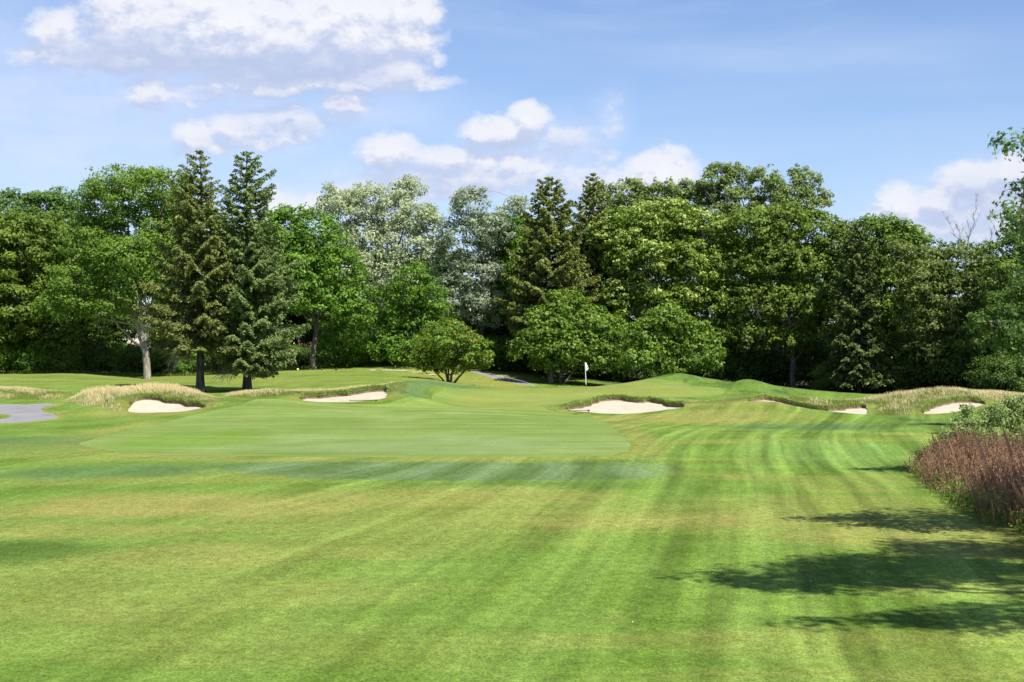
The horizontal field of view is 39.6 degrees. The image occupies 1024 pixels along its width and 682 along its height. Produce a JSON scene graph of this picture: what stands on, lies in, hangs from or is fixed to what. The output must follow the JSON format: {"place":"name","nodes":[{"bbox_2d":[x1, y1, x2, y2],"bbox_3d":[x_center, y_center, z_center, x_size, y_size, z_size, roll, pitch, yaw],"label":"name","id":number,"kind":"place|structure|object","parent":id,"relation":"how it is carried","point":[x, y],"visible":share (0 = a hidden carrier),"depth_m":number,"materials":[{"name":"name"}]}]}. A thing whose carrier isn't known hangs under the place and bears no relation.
{"place":"outdoors","nodes":[
{"label":"outdoors","id":0,"kind":"place"},
{"bbox_2d":[0,385,75,400],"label":"tall grass","id":1,"kind":"structure","parent":0,"point":[12,393],"depth_m":89.68,"materials":[{"name":"plant"}]},
{"bbox_2d":[63,381,223,411],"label":"tall grass","id":2,"kind":"structure","parent":0,"point":[99,396],"depth_m":82.69,"materials":[{"name":"plant"}]},
{"bbox_2d":[0,370,532,422],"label":"cart path","id":3,"kind":"structure","parent":0,"point":[23,413],"depth_m":78.75,"materials":[{"name":"asphalt"}]},
{"bbox_2d":[223,381,408,397],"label":"tall grass","id":4,"kind":"structure","parent":0,"point":[261,392],"depth_m":89.43,"materials":[{"name":"plant"}]},
{"bbox_2d":[0,348,1023,681],"bbox_3d":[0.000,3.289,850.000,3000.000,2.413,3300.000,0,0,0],"label":"ground","id":5,"kind":"structure","parent":0,"point":[736,536],"depth_m":26.80,"materials":[{"name":"plant"}]},
{"bbox_2d":[0,339,18,372],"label":"bush","id":6,"kind":"object","parent":5,"relation":"on","point":[4,359],"visible":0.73,"depth_m":125.32,"materials":[{"name":"green plant"}]},
{"bbox_2d":[0,337,56,372],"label":"bush","id":7,"kind":"object","parent":5,"relation":"on","point":[23,360],"visible":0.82,"depth_m":125.94,"materials":[{"name":"green plant"}]},
{"bbox_2d":[0,272,58,342],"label":"deciduous tree","id":8,"kind":"object","parent":5,"relation":"on","point":[45,325],"visible":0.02,"depth_m":145.60,"materials":[{"name":"green plant"}]},
{"bbox_2d":[0,186,86,300],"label":"deciduous tree","id":9,"kind":"object","parent":5,"relation":"on","point":[57,202],"visible":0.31,"depth_m":135.85,"materials":[{"name":"green plant"}]},
{"bbox_2d":[24,330,65,371],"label":"bush","id":10,"kind":"object","parent":5,"relation":"on","point":[58,340],"visible":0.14,"depth_m":127.36,"materials":[{"name":"green plant"}]},
{"bbox_2d":[0,208,94,371],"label":"deciduous tree","id":11,"kind":"object","parent":5,"relation":"on","point":[18,233],"visible":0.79,"depth_m":124.92,"materials":[{"name":"green plant"}]},
{"bbox_2d":[34,341,91,372],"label":"bush","id":12,"kind":"object","parent":5,"relation":"on","point":[67,353],"visible":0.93,"depth_m":126.05,"materials":[{"name":"green plant"}]},
{"bbox_2d":[61,334,118,372],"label":"bush","id":13,"kind":"object","parent":5,"relation":"on","point":[93,350],"visible":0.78,"depth_m":127.51,"materials":[{"name":"green plant"}]},
{"bbox_2d":[47,217,136,369],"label":"deciduous tree","id":14,"kind":"object","parent":5,"relation":"on","point":[91,325],"visible":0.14,"depth_m":129.07,"materials":[{"name":"green plant"}]},
{"bbox_2d":[53,250,139,344],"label":"deciduous tree","id":15,"kind":"object","parent":5,"relation":"on","point":[131,335],"visible":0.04,"depth_m":154.40,"materials":[{"name":"green plant"}]},
{"bbox_2d":[89,342,134,373],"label":"bush","id":16,"kind":"object","parent":5,"relation":"on","point":[114,359],"visible":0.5,"depth_m":128.05,"materials":[{"name":"green plant"}]},
{"bbox_2d":[30,162,207,378],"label":"deciduous tree","id":17,"kind":"object","parent":5,"relation":"on","point":[115,259],"visible":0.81,"depth_m":118.23,"materials":[{"name":"green plant"}]},
{"bbox_2d":[113,343,166,373],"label":"bush","id":18,"kind":"object","parent":5,"relation":"on","point":[135,355],"visible":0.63,"depth_m":127.26,"materials":[{"name":"green plant"}]},
{"bbox_2d":[140,221,192,350],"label":"deciduous tree","id":19,"kind":"object","parent":5,"relation":"on","point":[158,281],"depth_m":143.51,"materials":[{"name":"green plant"}]},
{"bbox_2d":[128,394,205,412],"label":"sand bunker","id":20,"kind":"object","parent":5,"relation":"on","point":[141,404],"visible":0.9,"depth_m":80.08},
{"bbox_2d":[130,392,205,405],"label":"lip grass","id":21,"kind":"structure","parent":20,"relation":"on","point":[185,400],"depth_m":80.85,"materials":[{"name":"plant"}]},
{"bbox_2d":[149,341,186,374],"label":"bush","id":22,"kind":"object","parent":5,"relation":"on","point":[159,355],"visible":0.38,"depth_m":126.55,"materials":[{"name":"green plant"}]},
{"bbox_2d":[163,344,209,374],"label":"bush","id":23,"kind":"object","parent":5,"relation":"on","point":[179,369],"visible":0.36,"depth_m":126.38,"materials":[{"name":"green plant"}]},
{"bbox_2d":[132,149,251,392],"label":"spruce tree","id":24,"kind":"object","parent":5,"relation":"on","point":[190,337],"visible":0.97,"depth_m":91.12,"materials":[{"name":"green plant"}]},
{"bbox_2d":[136,200,290,348],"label":"deciduous tree","id":25,"kind":"object","parent":5,"relation":"on","point":[218,224],"visible":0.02,"depth_m":131.64,"materials":[{"name":"green plant"}]},
{"bbox_2d":[204,353,232,373],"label":"bush","id":26,"kind":"object","parent":5,"relation":"on","point":[216,363],"visible":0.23,"depth_m":127.34,"materials":[{"name":"green plant"}]},
{"bbox_2d":[0,362,461,375],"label":"woodland edge grass","id":27,"kind":"structure","parent":5,"relation":"on","point":[136,373],"depth_m":125.89,"materials":[{"name":"plant"}]},
{"bbox_2d":[203,225,294,341],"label":"deciduous tree","id":28,"kind":"object","parent":5,"relation":"on","point":[280,324],"visible":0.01,"depth_m":150.49,"materials":[{"name":"green plant"}]},
{"bbox_2d":[194,150,311,390],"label":"spruce tree","id":29,"kind":"object","parent":5,"relation":"on","point":[256,319],"visible":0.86,"depth_m":92.14,"materials":[{"name":"green plant"}]},
{"bbox_2d":[285,344,322,366],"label":"bush","id":30,"kind":"object","parent":5,"relation":"on","point":[299,357],"visible":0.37,"depth_m":127.95,"materials":[{"name":"green plant"}]},
{"bbox_2d":[273,237,339,347],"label":"deciduous tree","id":31,"kind":"object","parent":5,"relation":"on","point":[307,337],"visible":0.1,"depth_m":151.49,"materials":[{"name":"green plant"}]},
{"bbox_2d":[249,202,379,369],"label":"deciduous tree","id":32,"kind":"object","parent":5,"relation":"on","point":[318,272],"visible":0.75,"depth_m":118.65,"materials":[{"name":"green plant"}]},
{"bbox_2d":[301,341,332,366],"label":"bush","id":33,"kind":"object","parent":5,"relation":"on","point":[317,364],"visible":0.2,"depth_m":127.72,"materials":[{"name":"green plant"}]},
{"bbox_2d":[316,332,358,365],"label":"bush","id":34,"kind":"object","parent":5,"relation":"on","point":[332,357],"visible":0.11,"depth_m":126.75,"materials":[{"name":"green plant"}]},
{"bbox_2d":[301,386,387,401],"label":"sand bunker","id":35,"kind":"object","parent":5,"relation":"on","point":[370,394],"visible":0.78,"depth_m":89.35},
{"bbox_2d":[299,384,391,397],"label":"lip grass","id":36,"kind":"structure","parent":35,"relation":"on","point":[342,391],"depth_m":90.02,"materials":[{"name":"plant"}]},
{"bbox_2d":[79,398,630,456],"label":"fairway approach","id":37,"kind":"structure","parent":5,"relation":"on","point":[420,427],"depth_m":61.98,"materials":[{"name":"plant"}]},
{"bbox_2d":[336,339,373,365],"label":"bush","id":38,"kind":"object","parent":5,"relation":"on","point":[366,360],"visible":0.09,"depth_m":126.15,"materials":[{"name":"green plant"}]},
{"bbox_2d":[304,314,406,367],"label":"bush","id":39,"kind":"object","parent":5,"relation":"on","point":[332,343],"visible":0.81,"depth_m":122.94,"materials":[{"name":"green plant"}]},
{"bbox_2d":[318,246,420,358],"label":"deciduous tree","id":40,"kind":"object","parent":5,"relation":"on","point":[327,316],"visible":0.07,"depth_m":143.53,"materials":[{"name":"green plant"}]},
{"bbox_2d":[311,174,451,333],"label":"deciduous tree","id":41,"kind":"object","parent":5,"relation":"on","point":[342,201],"visible":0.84,"depth_m":128.91,"materials":[{"name":"grey plant"}]},
{"bbox_2d":[369,318,426,363],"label":"bush","id":42,"kind":"object","parent":5,"relation":"on","point":[402,361],"visible":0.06,"depth_m":126.85,"materials":[{"name":"green plant"}]},
{"bbox_2d":[361,260,454,366],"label":"deciduous tree","id":43,"kind":"object","parent":5,"relation":"on","point":[412,293],"visible":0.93,"depth_m":120.52,"materials":[{"name":"green plant"}]},
{"bbox_2d":[394,251,477,326],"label":"deciduous tree","id":44,"kind":"object","parent":5,"relation":"on","point":[443,267],"visible":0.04,"depth_m":147.15,"materials":[{"name":"green plant"}]},
{"bbox_2d":[406,317,495,382],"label":"tree","id":45,"kind":"object","parent":5,"relation":"on","point":[436,342],"visible":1,"depth_m":112.31,"materials":[{"name":"green plant"}]},
{"bbox_2d":[429,185,529,371],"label":"deciduous tree","id":46,"kind":"object","parent":5,"relation":"on","point":[453,278],"visible":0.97,"depth_m":127.99,"materials":[{"name":"green plant"}]},
{"bbox_2d":[452,317,506,370],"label":"bush","id":47,"kind":"object","parent":5,"relation":"on","point":[479,330],"visible":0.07,"depth_m":130.79,"materials":[{"name":"green plant"}]},
{"bbox_2d":[475,332,508,372],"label":"bush","id":48,"kind":"object","parent":5,"relation":"on","point":[495,344],"visible":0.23,"depth_m":127.76,"materials":[{"name":"green plant"}]},
{"bbox_2d":[465,315,521,368],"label":"bush","id":49,"kind":"object","parent":5,"relation":"on","point":[489,330],"visible":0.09,"depth_m":130.91,"materials":[{"name":"green plant"}]},
{"bbox_2d":[459,211,547,369],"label":"deciduous tree","id":50,"kind":"object","parent":5,"relation":"on","point":[504,259],"visible":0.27,"depth_m":130.53,"materials":[{"name":"green plant"}]},
{"bbox_2d":[482,335,535,372],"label":"bush","id":51,"kind":"object","parent":5,"relation":"on","point":[515,366],"visible":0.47,"depth_m":127.92,"materials":[{"name":"green plant"}]},
{"bbox_2d":[494,321,531,370],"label":"bush","id":52,"kind":"object","parent":5,"relation":"on","point":[508,333],"visible":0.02,"depth_m":130.71,"materials":[{"name":"green plant"}]},
{"bbox_2d":[463,223,570,314],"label":"deciduous tree","id":53,"kind":"object","parent":5,"relation":"on","point":[506,278],"visible":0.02,"depth_m":145.41,"materials":[{"name":"green plant"}]},
{"bbox_2d":[514,355,558,372],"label":"bush","id":54,"kind":"object","parent":5,"relation":"on","point":[533,370],"visible":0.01,"depth_m":130.59,"materials":[{"name":"green plant"}]},
{"bbox_2d":[494,176,605,377],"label":"spruce tree","id":55,"kind":"object","parent":5,"relation":"on","point":[536,262],"visible":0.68,"depth_m":123.97,"materials":[{"name":"green plant"}]},
{"bbox_2d":[527,325,597,377],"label":"bush","id":56,"kind":"object","parent":5,"relation":"on","point":[566,371],"visible":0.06,"depth_m":128.09,"materials":[{"name":"green plant"}]},
{"bbox_2d":[506,288,629,384],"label":"deciduous tree","id":57,"kind":"object","parent":5,"relation":"on","point":[550,337],"visible":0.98,"depth_m":118.90,"materials":[{"name":"green plant"}]},
{"bbox_2d":[431,379,724,406],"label":"putting green","id":58,"kind":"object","parent":5,"relation":"on","point":[539,397],"visible":0.91,"depth_m":99.01,"materials":[{"name":"plant"}]},
{"bbox_2d":[561,172,630,373],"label":"spruce tree","id":59,"kind":"object","parent":5,"relation":"on","point":[592,217],"visible":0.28,"depth_m":130.25,"materials":[{"name":"green plant"}]},
{"bbox_2d":[561,336,633,380],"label":"bush","id":60,"kind":"object","parent":5,"relation":"on","point":[597,377],"visible":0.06,"depth_m":128.51,"materials":[{"name":"green plant"}]},
{"bbox_2d":[588,331,640,381],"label":"bush","id":61,"kind":"object","parent":5,"relation":"on","point":[622,375],"visible":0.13,"depth_m":127.83,"materials":[{"name":"green plant"}]},
{"bbox_2d":[586,224,651,326],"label":"deciduous tree","id":62,"kind":"object","parent":5,"relation":"on","point":[626,319],"visible":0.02,"depth_m":151.88,"materials":[{"name":"green plant"}]},
{"bbox_2d":[567,395,684,413],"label":"sand bunker","id":63,"kind":"object","parent":5,"relation":"on","point":[617,405],"visible":0.72,"depth_m":90.21},
{"bbox_2d":[566,393,684,407],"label":"lip grass","id":64,"kind":"structure","parent":63,"relation":"on","point":[637,398],"depth_m":91.78,"materials":[{"name":"plant"}]},
{"bbox_2d":[581,176,717,376],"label":"deciduous tree","id":65,"kind":"object","parent":5,"relation":"on","point":[639,191],"visible":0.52,"depth_m":139.81,"materials":[{"name":"green plant"}]},
{"bbox_2d":[620,334,683,379],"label":"bush","id":66,"kind":"object","parent":5,"relation":"on","point":[637,367],"visible":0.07,"depth_m":126.04,"materials":[{"name":"green plant"}]},
{"bbox_2d":[579,397,738,401],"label":"tall grass","id":67,"kind":"structure","parent":5,"relation":"on","point":[698,400],"depth_m":92.93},
{"bbox_2d":[578,197,759,359],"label":"deciduous tree","id":68,"kind":"object","parent":5,"relation":"on","point":[681,248],"visible":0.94,"depth_m":126.26,"materials":[{"name":"green plant"}]},
{"bbox_2d":[610,299,732,376],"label":"deciduous tree","id":69,"kind":"object","parent":5,"relation":"on","point":[656,350],"visible":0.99,"depth_m":117.15,"materials":[{"name":"green plant"}]},
{"bbox_2d":[628,220,755,348],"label":"deciduous tree","id":70,"kind":"object","parent":5,"relation":"on","point":[707,240],"visible":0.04,"depth_m":144.83,"materials":[{"name":"green plant"}]},
{"bbox_2d":[659,348,724,377],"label":"bush","id":71,"kind":"object","parent":5,"relation":"on","point":[708,372],"visible":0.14,"depth_m":127.32,"materials":[{"name":"green plant"}]},
{"bbox_2d":[693,343,741,380],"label":"bush","id":72,"kind":"object","parent":5,"relation":"on","point":[722,377],"visible":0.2,"depth_m":128.97,"materials":[{"name":"green plant"}]},
{"bbox_2d":[697,332,770,381],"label":"bush","id":73,"kind":"object","parent":5,"relation":"on","point":[753,369],"visible":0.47,"depth_m":129.08,"materials":[{"name":"green plant"}]},
{"bbox_2d":[689,161,835,380],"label":"deciduous tree","id":74,"kind":"object","parent":5,"relation":"on","point":[781,193],"visible":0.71,"depth_m":138.15,"materials":[{"name":"green plant"}]},
{"bbox_2d":[738,340,803,385],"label":"bush","id":75,"kind":"object","parent":5,"relation":"on","point":[768,354],"visible":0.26,"depth_m":130.29,"materials":[{"name":"green plant"}]},
{"bbox_2d":[709,199,857,387],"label":"deciduous tree","id":76,"kind":"object","parent":5,"relation":"on","point":[802,259],"visible":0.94,"depth_m":124.86,"materials":[{"name":"green plant"}]},
{"bbox_2d":[756,341,818,387],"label":"bush","id":77,"kind":"object","parent":5,"relation":"on","point":[778,373],"visible":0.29,"depth_m":129.71,"materials":[{"name":"green plant"}]},
{"bbox_2d":[751,238,828,344],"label":"deciduous tree","id":78,"kind":"object","parent":5,"relation":"on","point":[817,279],"visible":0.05,"depth_m":147.28,"materials":[{"name":"green plant"}]},
{"bbox_2d":[770,330,829,388],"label":"bush","id":79,"kind":"object","parent":5,"relation":"on","point":[820,353],"visible":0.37,"depth_m":127.91,"materials":[{"name":"green plant"}]},
{"bbox_2d":[752,395,867,413],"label":"sand bunker","id":80,"kind":"object","parent":5,"relation":"on","point":[858,409],"visible":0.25,"depth_m":89.41},
{"bbox_2d":[748,393,866,408],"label":"lip grass","id":81,"kind":"structure","parent":80,"relation":"on","point":[791,401],"depth_m":89.64,"materials":[{"name":"plant"}]},
{"bbox_2d":[807,357,855,391],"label":"bush","id":82,"kind":"object","parent":5,"relation":"on","point":[822,373],"visible":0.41,"depth_m":122.61,"materials":[{"name":"green plant"}]},
{"bbox_2d":[807,244,896,335],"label":"deciduous tree","id":83,"kind":"object","parent":5,"relation":"on","point":[839,290],"visible":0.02,"depth_m":152.15,"materials":[{"name":"green plant"}]},
{"bbox_2d":[823,221,893,392],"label":"spruce tree","id":84,"kind":"object","parent":5,"relation":"on","point":[860,372],"visible":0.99,"depth_m":120.28,"materials":[{"name":"green plant"}]},
{"bbox_2d":[819,328,902,391],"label":"bush","id":85,"kind":"object","parent":5,"relation":"on","point":[865,386],"visible":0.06,"depth_m":123.41,"materials":[{"name":"green plant"}]},
{"bbox_2d":[812,211,948,390],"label":"deciduous tree","id":86,"kind":"object","parent":5,"relation":"on","point":[883,228],"visible":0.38,"depth_m":123.74,"materials":[{"name":"green plant"}]},
{"bbox_2d":[848,322,928,392],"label":"bush","id":87,"kind":"object","parent":5,"relation":"on","point":[893,386],"visible":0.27,"depth_m":121.53,"materials":[{"name":"green plant"}]},
{"bbox_2d":[870,334,957,390],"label":"bush","id":88,"kind":"object","parent":5,"relation":"on","point":[901,365],"visible":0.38,"depth_m":120.62,"materials":[{"name":"green plant"}]},
{"bbox_2d":[864,255,963,340],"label":"deciduous tree","id":89,"kind":"object","parent":5,"relation":"on","point":[956,275],"depth_m":143.68,"materials":[{"name":"green plant"}]},
{"bbox_2d":[901,333,974,390],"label":"bush","id":90,"kind":"object","parent":5,"relation":"on","point":[927,377],"visible":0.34,"depth_m":119.34,"materials":[{"name":"green plant"}]},
{"bbox_2d":[880,236,1003,386],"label":"deciduous tree","id":91,"kind":"object","parent":5,"relation":"on","point":[944,314],"visible":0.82,"depth_m":117.86,"materials":[{"name":"green plant"}]},
{"bbox_2d":[918,329,986,389],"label":"bush","id":92,"kind":"object","parent":5,"relation":"on","point":[958,354],"visible":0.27,"depth_m":117.58,"materials":[{"name":"green plant"}]},
{"bbox_2d":[924,397,986,413],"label":"sand bunker","id":93,"kind":"object","parent":5,"relation":"on","point":[947,407],"visible":0.73,"depth_m":88.09},
{"bbox_2d":[921,395,984,411],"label":"lip grass","id":94,"kind":"structure","parent":93,"relation":"on","point":[952,398],"depth_m":89.75,"materials":[{"name":"plant"}]},
{"bbox_2d":[897,419,1023,535],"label":"reddish weeds","id":95,"kind":"object","parent":5,"relation":"on","point":[973,442],"visible":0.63,"depth_m":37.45,"materials":[{"name":"brown plant"}]},
{"bbox_2d":[942,193,980,326],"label":"dead tree","id":96,"kind":"object","parent":5,"relation":"on","point":[968,237],"visible":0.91,"depth_m":127.06,"materials":[{"name":"grey plant"}]},
{"bbox_2d":[909,441,1023,542],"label":"leafy weeds","id":97,"kind":"object","parent":5,"relation":"on","point":[965,498],"visible":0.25,"depth_m":33.62,"materials":[{"name":"green plant"}]},
{"bbox_2d":[943,339,995,389],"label":"bush","id":98,"kind":"object","parent":5,"relation":"on","point":[972,355],"visible":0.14,"depth_m":116.89,"materials":[{"name":"green plant"}]},
{"bbox_2d":[931,392,1023,446],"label":"leafy shrub","id":99,"kind":"object","parent":5,"relation":"on","point":[1008,406],"visible":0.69,"depth_m":49.94,"materials":[{"name":"green plant"}]},
{"bbox_2d":[946,269,1020,337],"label":"deciduous tree","id":100,"kind":"object","parent":5,"relation":"on","point":[989,289],"visible":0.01,"depth_m":149.74,"materials":[{"name":"green plant"}]},
{"bbox_2d":[950,227,1023,356],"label":"deciduous tree","id":101,"kind":"object","parent":5,"relation":"on","point":[1001,264],"visible":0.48,"depth_m":113.45,"materials":[{"name":"green plant"}]},
{"bbox_2d":[962,355,1017,390],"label":"bush","id":102,"kind":"object","parent":5,"relation":"on","point":[983,382],"visible":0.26,"depth_m":112.57,"materials":[{"name":"green plant"}]},
{"bbox_2d":[964,270,1023,362],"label":"roadside tree","id":103,"kind":"object","parent":5,"relation":"on","point":[1014,296],"visible":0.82,"depth_m":67.83,"materials":[{"name":"green plant"}]},
{"bbox_2d":[973,343,1023,392],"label":"bush","id":104,"kind":"object","parent":5,"relation":"on","point":[1008,365],"visible":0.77,"depth_m":110.52,"materials":[{"name":"green plant"}]},
{"bbox_2d":[986,196,1023,279],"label":"roadside tree","id":105,"kind":"object","parent":5,"relation":"on","point":[1006,218],"visible":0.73,"depth_m":41.21,"materials":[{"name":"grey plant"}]},
{"bbox_2d":[987,126,1023,348],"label":"silver maple","id":106,"kind":"object","parent":5,"relation":"on","point":[1013,328],"visible":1,"depth_m":27.62,"materials":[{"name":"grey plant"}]},
{"bbox_2d":[0,0,1023,419],"label":"sky","id":107,"kind":"structure","parent":0,"point":[896,104],"materials":[{"name":"blue"}]},
{"bbox_2d":[786,385,1023,415],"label":"tall grass","id":108,"kind":"structure","parent":0,"point":[904,400],"depth_m":92.91,"materials":[{"name":"plant"}]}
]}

